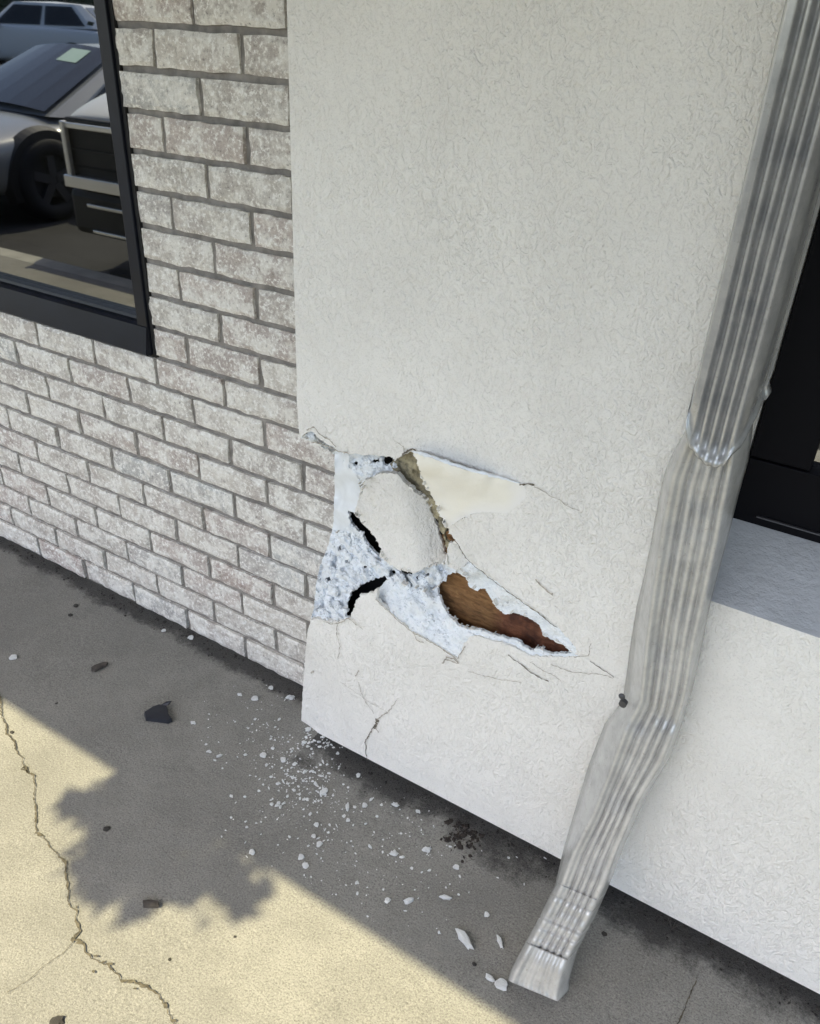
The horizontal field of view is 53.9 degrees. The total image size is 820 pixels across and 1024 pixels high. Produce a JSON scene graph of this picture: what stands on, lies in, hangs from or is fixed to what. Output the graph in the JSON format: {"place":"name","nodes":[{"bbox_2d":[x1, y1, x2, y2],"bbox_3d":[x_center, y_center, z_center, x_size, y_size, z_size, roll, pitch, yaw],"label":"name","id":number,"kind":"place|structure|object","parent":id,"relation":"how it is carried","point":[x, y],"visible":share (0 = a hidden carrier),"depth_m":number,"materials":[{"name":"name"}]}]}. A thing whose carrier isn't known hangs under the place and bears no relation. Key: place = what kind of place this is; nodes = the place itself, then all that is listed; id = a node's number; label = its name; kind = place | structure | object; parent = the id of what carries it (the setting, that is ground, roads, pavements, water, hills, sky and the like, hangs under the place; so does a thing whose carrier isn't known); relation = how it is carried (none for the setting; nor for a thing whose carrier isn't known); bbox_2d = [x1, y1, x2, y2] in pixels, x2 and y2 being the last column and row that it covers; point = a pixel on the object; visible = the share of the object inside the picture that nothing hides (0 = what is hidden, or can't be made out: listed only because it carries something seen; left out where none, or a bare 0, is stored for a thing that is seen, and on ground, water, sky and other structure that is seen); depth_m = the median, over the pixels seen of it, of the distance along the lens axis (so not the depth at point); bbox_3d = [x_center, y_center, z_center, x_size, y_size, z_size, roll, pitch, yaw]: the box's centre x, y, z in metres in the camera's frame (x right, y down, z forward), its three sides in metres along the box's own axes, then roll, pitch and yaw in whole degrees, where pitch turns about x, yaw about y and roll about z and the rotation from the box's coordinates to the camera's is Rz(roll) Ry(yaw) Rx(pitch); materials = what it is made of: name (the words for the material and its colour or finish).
{"place":"outdoors","nodes":[
{"label":"outdoors","id":0,"kind":"place"},
{"bbox_2d":[0,541,819,1023],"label":"pavement","id":1,"kind":"structure","parent":0,"point":[98,753],"depth_m":1.50,"materials":[{"name":"concrete"}]},
{"bbox_2d":[9,654,16,659],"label":"stucco chip","id":2,"kind":"object","parent":1,"relation":"on","point":[13,657],"visible":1,"depth_m":1.98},
{"bbox_2d":[8,942,72,991],"bbox_3d":[-0.613,0.758,1.343,0.007,0.001,0.115,26,38,33],"label":"pavement crack","id":3,"kind":"object","parent":1,"relation":"on","point":[40,968],"visible":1,"depth_m":1.34,"materials":[{"name":"grey concrete"}]},
{"bbox_2d":[49,1015,63,1023],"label":"dark pebble","id":4,"kind":"object","parent":1,"relation":"on","point":[58,1019],"visible":1,"depth_m":1.27,"materials":[{"name":"grey stone"}]},
{"bbox_2d":[0,696,173,1023],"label":"pavement crack","id":5,"kind":"object","parent":1,"relation":"on","point":[76,910],"visible":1,"depth_m":1.47,"materials":[{"name":"grey concrete"}]},
{"bbox_2d":[91,662,107,671],"bbox_3d":[-0.757,0.375,1.966,0.019,0.008,0.044,28,39,35],"label":"wood sliver","id":6,"kind":"object","parent":1,"relation":"on","point":[97,667],"visible":1,"depth_m":1.96,"materials":[{"name":"brown wood"}]},
{"bbox_2d":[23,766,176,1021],"bbox_3d":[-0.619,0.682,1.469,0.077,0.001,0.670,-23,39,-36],"label":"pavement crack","id":7,"kind":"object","parent":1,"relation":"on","point":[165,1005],"visible":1,"depth_m":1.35,"materials":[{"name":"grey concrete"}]},
{"bbox_2d":[103,826,110,831],"bbox_3d":[-0.593,0.619,1.578,0.014,0.003,0.013,-2,31,-8],"label":"dark pebble","id":8,"kind":"object","parent":1,"relation":"on","point":[106,828],"visible":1,"depth_m":1.58,"materials":[{"name":"black stone"}]},
{"bbox_2d":[143,900,159,907],"bbox_3d":[-0.464,0.701,1.444,0.033,0.009,0.012,3,31,0],"label":"metal scrap","id":9,"kind":"object","parent":1,"relation":"on","point":[150,903],"visible":1,"depth_m":1.44,"materials":[{"name":"brown metal"}]},
{"bbox_2d":[0,536,302,700],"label":"wall base dirt","id":10,"kind":"structure","parent":1,"relation":"on","point":[247,665],"depth_m":2.13,"materials":[{"name":"grey soil"}]},
{"bbox_2d":[285,695,294,699],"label":"stucco chip","id":11,"kind":"object","parent":10,"relation":"on","point":[290,697],"visible":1,"depth_m":1.90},
{"bbox_2d":[144,701,172,723],"bbox_3d":[-0.573,0.458,1.834,0.064,0.016,0.058,-5,32,-12],"label":"plastic shard","id":12,"kind":"object","parent":1,"relation":"on","point":[158,713],"visible":1,"depth_m":1.83,"materials":[{"name":"black plastic"}]},
{"bbox_2d":[0,0,340,685],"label":"brick wall","id":13,"kind":"structure","parent":1,"relation":"on","point":[185,479],"depth_m":1.70,"materials":[{"name":"white brick"}]},
{"bbox_2d":[0,0,158,357],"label":"dark framed window","id":14,"kind":"structure","parent":13,"relation":"attached to","point":[73,259],"depth_m":1.67,"materials":[{"name":"black glass"}]},
{"bbox_2d":[201,685,295,763],"bbox_3d":[-0.362,0.480,1.832,0.215,0.003,0.253,-3,31,-9],"label":"white grit","id":15,"kind":"object","parent":1,"relation":"on","point":[259,730],"visible":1,"depth_m":1.82,"materials":[{"name":"paint"}]},
{"bbox_2d":[249,849,254,854],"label":"stucco chip","id":16,"kind":"object","parent":1,"relation":"on","point":[251,851],"visible":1,"depth_m":1.54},
{"bbox_2d":[251,696,257,700],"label":"stucco chip","id":17,"kind":"object","parent":1,"relation":"on","point":[254,698],"visible":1,"depth_m":1.89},
{"bbox_2d":[260,752,266,757],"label":"stucco chip","id":18,"kind":"object","parent":1,"relation":"on","point":[263,754],"visible":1,"depth_m":1.75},
{"bbox_2d":[298,854,304,859],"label":"stucco chip","id":19,"kind":"object","parent":1,"relation":"on","point":[301,857],"visible":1,"depth_m":1.54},
{"bbox_2d":[218,719,385,862],"bbox_3d":[-0.257,0.574,1.681,0.413,0.004,0.243,19,35,26],"label":"white grit","id":20,"kind":"object","parent":1,"relation":"on","point":[298,786],"visible":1,"depth_m":1.70,"materials":[{"name":"paint"}]},
{"bbox_2d":[302,861,308,868],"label":"stucco chip","id":21,"kind":"object","parent":1,"relation":"on","point":[305,865],"visible":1,"depth_m":1.52,"materials":[{"name":"white paint"}]},
{"bbox_2d":[225,770,497,933],"bbox_3d":[-0.031,0.667,1.546,0.636,0.004,0.276,19,35,26],"label":"white grit","id":22,"kind":"object","parent":1,"relation":"on","point":[382,852],"visible":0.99,"depth_m":1.56,"materials":[{"name":"paint"}]},
{"bbox_2d":[384,897,390,903],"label":"stucco chip","id":23,"kind":"object","parent":1,"relation":"on","point":[387,900],"visible":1,"depth_m":1.47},
{"bbox_2d":[389,850,398,855],"bbox_3d":[-0.031,0.658,1.557,0.017,0.005,0.011,18,34,24],"label":"stucco chip","id":24,"kind":"object","parent":1,"relation":"on","point":[393,853],"visible":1,"depth_m":1.55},
{"bbox_2d":[403,897,413,903],"bbox_3d":[-0.002,0.709,1.472,0.021,0.007,0.008,-12,34,-23],"label":"stucco chip","id":25,"kind":"object","parent":1,"relation":"on","point":[409,900],"visible":1,"depth_m":1.47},
{"bbox_2d":[422,846,430,852],"bbox_3d":[0.032,0.655,1.566,0.017,0.005,0.012,14,33,18],"label":"stucco chip","id":26,"kind":"object","parent":1,"relation":"on","point":[426,849],"visible":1,"depth_m":1.56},
{"bbox_2d":[439,894,451,899],"bbox_3d":[0.065,0.707,1.481,0.026,0.007,0.007,8,31,9],"label":"stucco chip","id":27,"kind":"object","parent":1,"relation":"on","point":[445,897],"visible":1,"depth_m":1.48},
{"bbox_2d":[455,928,473,949],"bbox_3d":[0.095,0.745,1.411,0.013,0.013,0.050,-18,36,-30],"label":"stucco chip","id":28,"kind":"object","parent":1,"relation":"on","point":[463,938],"visible":1,"depth_m":1.41,"materials":[{"name":"white paint"}]},
{"bbox_2d":[485,973,494,981],"bbox_3d":[0.134,0.783,1.357,0.018,0.006,0.007,19,35,26],"label":"stucco chip","id":29,"kind":"object","parent":1,"relation":"on","point":[489,977],"visible":1,"depth_m":1.35,"materials":[{"name":"white paint"}]},
{"bbox_2d":[496,934,502,947],"bbox_3d":[0.157,0.751,1.412,0.007,0.007,0.028,-6,32,-14],"label":"stucco chip","id":30,"kind":"object","parent":1,"relation":"on","point":[499,940],"visible":1,"depth_m":1.41,"materials":[{"name":"white paint"}]},
{"bbox_2d":[494,978,507,990],"bbox_3d":[0.152,0.788,1.349,0.022,0.007,0.020,6,31,6],"label":"stucco chip","id":31,"kind":"object","parent":1,"relation":"on","point":[501,983],"visible":1,"depth_m":1.34,"materials":[{"name":"white paint"}]},
{"bbox_2d":[287,0,819,993],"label":"stucco wall","id":32,"kind":"structure","parent":1,"relation":"on","point":[513,220],"depth_m":1.16,"materials":[{"name":"paint"}]},
{"bbox_2d":[508,0,819,1000],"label":"downspout","id":33,"kind":"object","parent":32,"relation":"attached to","point":[772,230],"visible":1,"depth_m":1.01,"materials":[{"name":"paint"}]},
{"bbox_2d":[733,214,819,542],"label":"recessed window","id":34,"kind":"structure","parent":32,"relation":"attached to","point":[780,489],"depth_m":1.11,"materials":[{"name":"black glass"}]},
{"bbox_2d":[296,733,819,1019],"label":"wall base dirt","id":35,"kind":"structure","parent":1,"relation":"on","point":[646,926],"depth_m":1.50,"materials":[{"name":"grey soil"}]},
{"bbox_2d":[301,728,342,748],"bbox_3d":[-0.191,0.502,1.805,0.103,0.004,0.071,4,31,3],"label":"white grit","id":36,"kind":"object","parent":35,"relation":"on","point":[309,742],"visible":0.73,"depth_m":1.79,"materials":[{"name":"paint"}]},
{"bbox_2d":[440,819,483,862],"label":"leaf litter","id":37,"kind":"object","parent":35,"relation":"on","point":[457,836],"visible":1,"depth_m":1.60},
{"bbox_2d":[667,916,683,928],"bbox_3d":[0.472,0.731,1.438,0.034,0.042,0.023,19,35,26],"label":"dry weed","id":38,"kind":"object","parent":35,"relation":"on","point":[673,927],"visible":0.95,"depth_m":1.44,"materials":[{"name":"brown plant"}]},
{"bbox_2d":[677,980,696,1023],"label":"pavement crack","id":39,"kind":"object","parent":1,"relation":"on","point":[687,1001],"visible":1,"depth_m":1.34,"materials":[{"name":"grey concrete"}]}
]}

